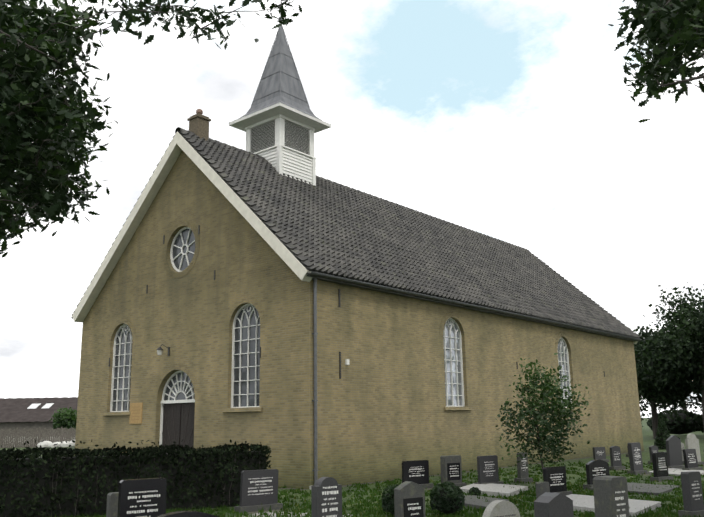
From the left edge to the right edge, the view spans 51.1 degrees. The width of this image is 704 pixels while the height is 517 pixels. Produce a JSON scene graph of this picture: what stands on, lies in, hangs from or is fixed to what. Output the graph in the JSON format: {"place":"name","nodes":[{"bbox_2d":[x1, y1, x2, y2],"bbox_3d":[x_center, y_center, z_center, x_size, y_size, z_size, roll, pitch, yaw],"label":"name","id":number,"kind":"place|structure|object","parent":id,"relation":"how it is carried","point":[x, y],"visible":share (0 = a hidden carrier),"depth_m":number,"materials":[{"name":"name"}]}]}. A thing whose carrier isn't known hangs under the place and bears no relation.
{"place":"outdoors","nodes":[
{"label":"outdoors","id":0,"kind":"place"},
{"bbox_2d":[0,397,77,435],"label":"barn","id":1,"kind":"structure","parent":0,"point":[26,413],"depth_m":84.76,"materials":[{"name":"grey"}]},
{"bbox_2d":[75,150,318,488],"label":"church wall","id":2,"kind":"structure","parent":0,"point":[183,318],"depth_m":24.54,"materials":[{"name":"beige brick"}]},
{"bbox_2d":[129,403,142,423],"bbox_3d":[-7.627,5.460,26.013,0.720,0.720,0.038,-11,-16,39],"label":"notice board","id":3,"kind":"object","parent":2,"relation":"attached to","point":[136,409],"visible":1,"depth_m":25.98,"materials":[{"name":"beige wood"}]},
{"bbox_2d":[157,344,169,355],"bbox_3d":[-6.460,3.118,25.173,0.247,0.380,0.510,-11,-16,39],"label":"wall lamp","id":4,"kind":"object","parent":2,"relation":"attached to","point":[159,350],"visible":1,"depth_m":25.03,"materials":[{"name":"white glass"}]},
{"bbox_2d":[159,370,194,448],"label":"church door","id":5,"kind":"structure","parent":2,"relation":"in","point":[177,403],"depth_m":24.93,"materials":[{"name":"brown wood"}]},
{"bbox_2d":[229,102,330,185],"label":"church tower","id":6,"kind":"structure","parent":0,"point":[279,136],"depth_m":29.78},
{"bbox_2d":[240,0,328,123],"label":"spire","id":7,"kind":"structure","parent":6,"relation":"attached to","point":[280,81],"depth_m":30.72,"materials":[{"name":"grey metal"}]},
{"bbox_2d":[309,264,317,489],"bbox_3d":[-0.978,3.247,20.964,0.340,6.358,0.340,-11,-16,39],"label":"downspout","id":8,"kind":"object","parent":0,"point":[315,400],"visible":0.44,"depth_m":20.92,"materials":[{"name":"grey metal"}]},
{"bbox_2d":[102,219,577,415],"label":"window surrounds","id":9,"kind":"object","parent":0,"point":[187,370],"depth_m":25.55,"materials":[{"name":"beige paint"}]},
{"bbox_2d":[110,227,571,411],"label":"arched windows","id":10,"kind":"structure","parent":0,"point":[245,383],"depth_m":26.45,"materials":[{"name":"glass"}]},
{"bbox_2d":[0,418,703,516],"bbox_3d":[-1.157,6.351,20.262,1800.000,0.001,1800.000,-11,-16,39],"label":"ground","id":11,"kind":"structure","parent":0,"point":[647,434],"depth_m":22.97,"materials":[{"name":"green plant"}]},
{"bbox_2d":[0,427,75,447],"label":"wall","id":12,"kind":"structure","parent":11,"relation":"on","point":[46,435],"depth_m":62.60,"materials":[{"name":"grey brick"}]},
{"bbox_2d":[3,436,74,447],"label":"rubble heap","id":13,"kind":"object","parent":11,"relation":"on","point":[48,443],"visible":0.23,"depth_m":61.33,"materials":[{"name":"white stone"}]},
{"bbox_2d":[49,407,76,440],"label":"bush","id":14,"kind":"object","parent":11,"relation":"on","point":[67,419],"visible":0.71,"depth_m":66.24,"materials":[{"name":"green plant"}]},
{"bbox_2d":[0,439,271,516],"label":"beech hedge","id":15,"kind":"object","parent":11,"relation":"on","point":[68,482],"visible":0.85,"depth_m":15.39,"materials":[{"name":"green plant"}]},
{"bbox_2d":[0,0,301,257],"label":"tree foliage","id":16,"kind":"object","parent":11,"relation":"on","point":[40,114],"visible":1,"depth_m":7.60,"materials":[{"name":"green plant"}]},
{"bbox_2d":[49,460,703,516],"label":"grass tufts","id":17,"kind":"object","parent":11,"relation":"on","point":[378,508],"visible":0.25,"depth_m":16.59,"materials":[{"name":"green plant"}]},
{"bbox_2d":[381,484,398,514],"bbox_3d":[0.886,4.698,14.354,0.657,0.577,0.630,-11,-16,39],"label":"boxwood","id":18,"kind":"object","parent":11,"relation":"on","point":[388,502],"visible":0.52,"depth_m":14.20,"materials":[{"name":"green plant"}]},
{"bbox_2d":[106,434,703,516],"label":"gravestones","id":19,"kind":"object","parent":11,"relation":"on","point":[146,497],"visible":1,"depth_m":13.65,"materials":[{"name":"black stone"}]},
{"bbox_2d":[430,481,464,513],"bbox_3d":[1.875,4.674,14.421,0.704,0.621,0.703,-11,-16,39],"label":"boxwood","id":20,"kind":"object","parent":11,"relation":"on","point":[447,497],"visible":1,"depth_m":14.22,"materials":[{"name":"green plant"}]},
{"bbox_2d":[279,451,641,489],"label":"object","id":21,"kind":"structure","parent":11,"relation":"on","point":[463,472],"depth_m":25.70,"materials":[{"name":"grey concrete"}]},
{"bbox_2d":[242,465,703,516],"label":"grave slabs","id":22,"kind":"structure","parent":11,"relation":"on","point":[584,502],"depth_m":17.36,"materials":[{"name":"stone"}]},
{"bbox_2d":[468,487,480,495],"bbox_3d":[2.920,5.561,17.555,0.304,0.238,0.309,-11,-16,39],"label":"grave plant","id":23,"kind":"object","parent":22,"relation":"on","point":[476,491],"visible":0.96,"depth_m":17.48,"materials":[{"name":"green plant"}]},
{"bbox_2d":[495,353,589,479],"bbox_3d":[5.100,4.316,19.641,2.554,3.529,2.679,-3,-13,9],"label":"tree sapling","id":24,"kind":"object","parent":11,"relation":"on","point":[546,386],"visible":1,"depth_m":19.54,"materials":[{"name":"green plant"}]},
{"bbox_2d":[608,0,703,122],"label":"tree foliage","id":25,"kind":"object","parent":11,"relation":"on","point":[669,26],"visible":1,"depth_m":7.16,"materials":[{"name":"green plant"}]},
{"bbox_2d":[654,414,670,449],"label":"conifer","id":26,"kind":"object","parent":11,"relation":"on","point":[663,435],"visible":0.79,"depth_m":41.37,"materials":[{"name":"green plant"}]},
{"bbox_2d":[629,319,700,438],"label":"tree","id":27,"kind":"object","parent":11,"relation":"on","point":[650,392],"visible":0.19,"depth_m":59.95,"materials":[{"name":"green plant"}]},
{"bbox_2d":[634,279,703,428],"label":"tree","id":28,"kind":"object","parent":11,"relation":"on","point":[662,355],"visible":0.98,"depth_m":57.43,"materials":[{"name":"green plant"}]},
{"bbox_2d":[641,380,699,411],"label":"tree","id":29,"kind":"object","parent":11,"relation":"on","point":[685,401],"depth_m":89.05,"materials":[{"name":"green plant"}]},
{"bbox_2d":[646,409,700,434],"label":"shrub","id":30,"kind":"object","parent":11,"relation":"on","point":[687,423],"visible":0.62,"depth_m":67.26,"materials":[{"name":"green plant"}]},
{"bbox_2d":[697,414,703,432],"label":"shrub","id":31,"kind":"object","parent":11,"relation":"on","point":[700,420],"visible":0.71,"depth_m":61.28,"materials":[{"name":"green plant"}]},
{"bbox_2d":[0,0,703,417],"label":"sky","id":32,"kind":"structure","parent":0,"point":[515,122],"materials":[{"name":"white"}]},
{"bbox_2d":[72,132,636,343],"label":"church bargeboards","id":33,"kind":"object","parent":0,"point":[179,143],"visible":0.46,"depth_m":26.84,"materials":[{"name":"white wood"}]},
{"bbox_2d":[72,127,640,337],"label":"church roof tiles","id":34,"kind":"object","parent":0,"point":[323,225],"visible":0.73,"depth_m":29.14,"materials":[{"name":"grey tile"}]},
{"bbox_2d":[187,109,210,140],"bbox_3d":[-5.671,-4.812,27.303,0.620,1.560,0.620,-11,-16,39],"label":"chimney","id":35,"kind":"object","parent":34,"relation":"on","point":[198,123],"visible":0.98,"depth_m":27.14,"materials":[{"name":"brown brick"}]},
{"bbox_2d":[71,271,641,341],"bbox_3d":[2.506,3.457,35.261,13.130,0.160,26.860,-11,-16,39],"label":"rain gutter","id":36,"kind":"object","parent":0,"point":[434,298],"visible":0.38,"depth_m":26.67,"materials":[{"name":"grey metal"}]},
{"bbox_2d":[109,225,604,378],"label":"wall anchors","id":37,"kind":"object","parent":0,"point":[346,361],"visible":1,"depth_m":22.38,"materials":[{"name":"black metal"}]},
{"bbox_2d":[177,131,638,340],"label":"church roof deck","id":38,"kind":"structure","parent":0,"point":[256,214],"depth_m":24.60,"materials":[{"name":"wood"}]},
{"bbox_2d":[318,280,643,484],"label":"church wall","id":39,"kind":"structure","parent":0,"point":[382,414],"depth_m":25.46,"materials":[{"name":"beige brick"}]}
]}

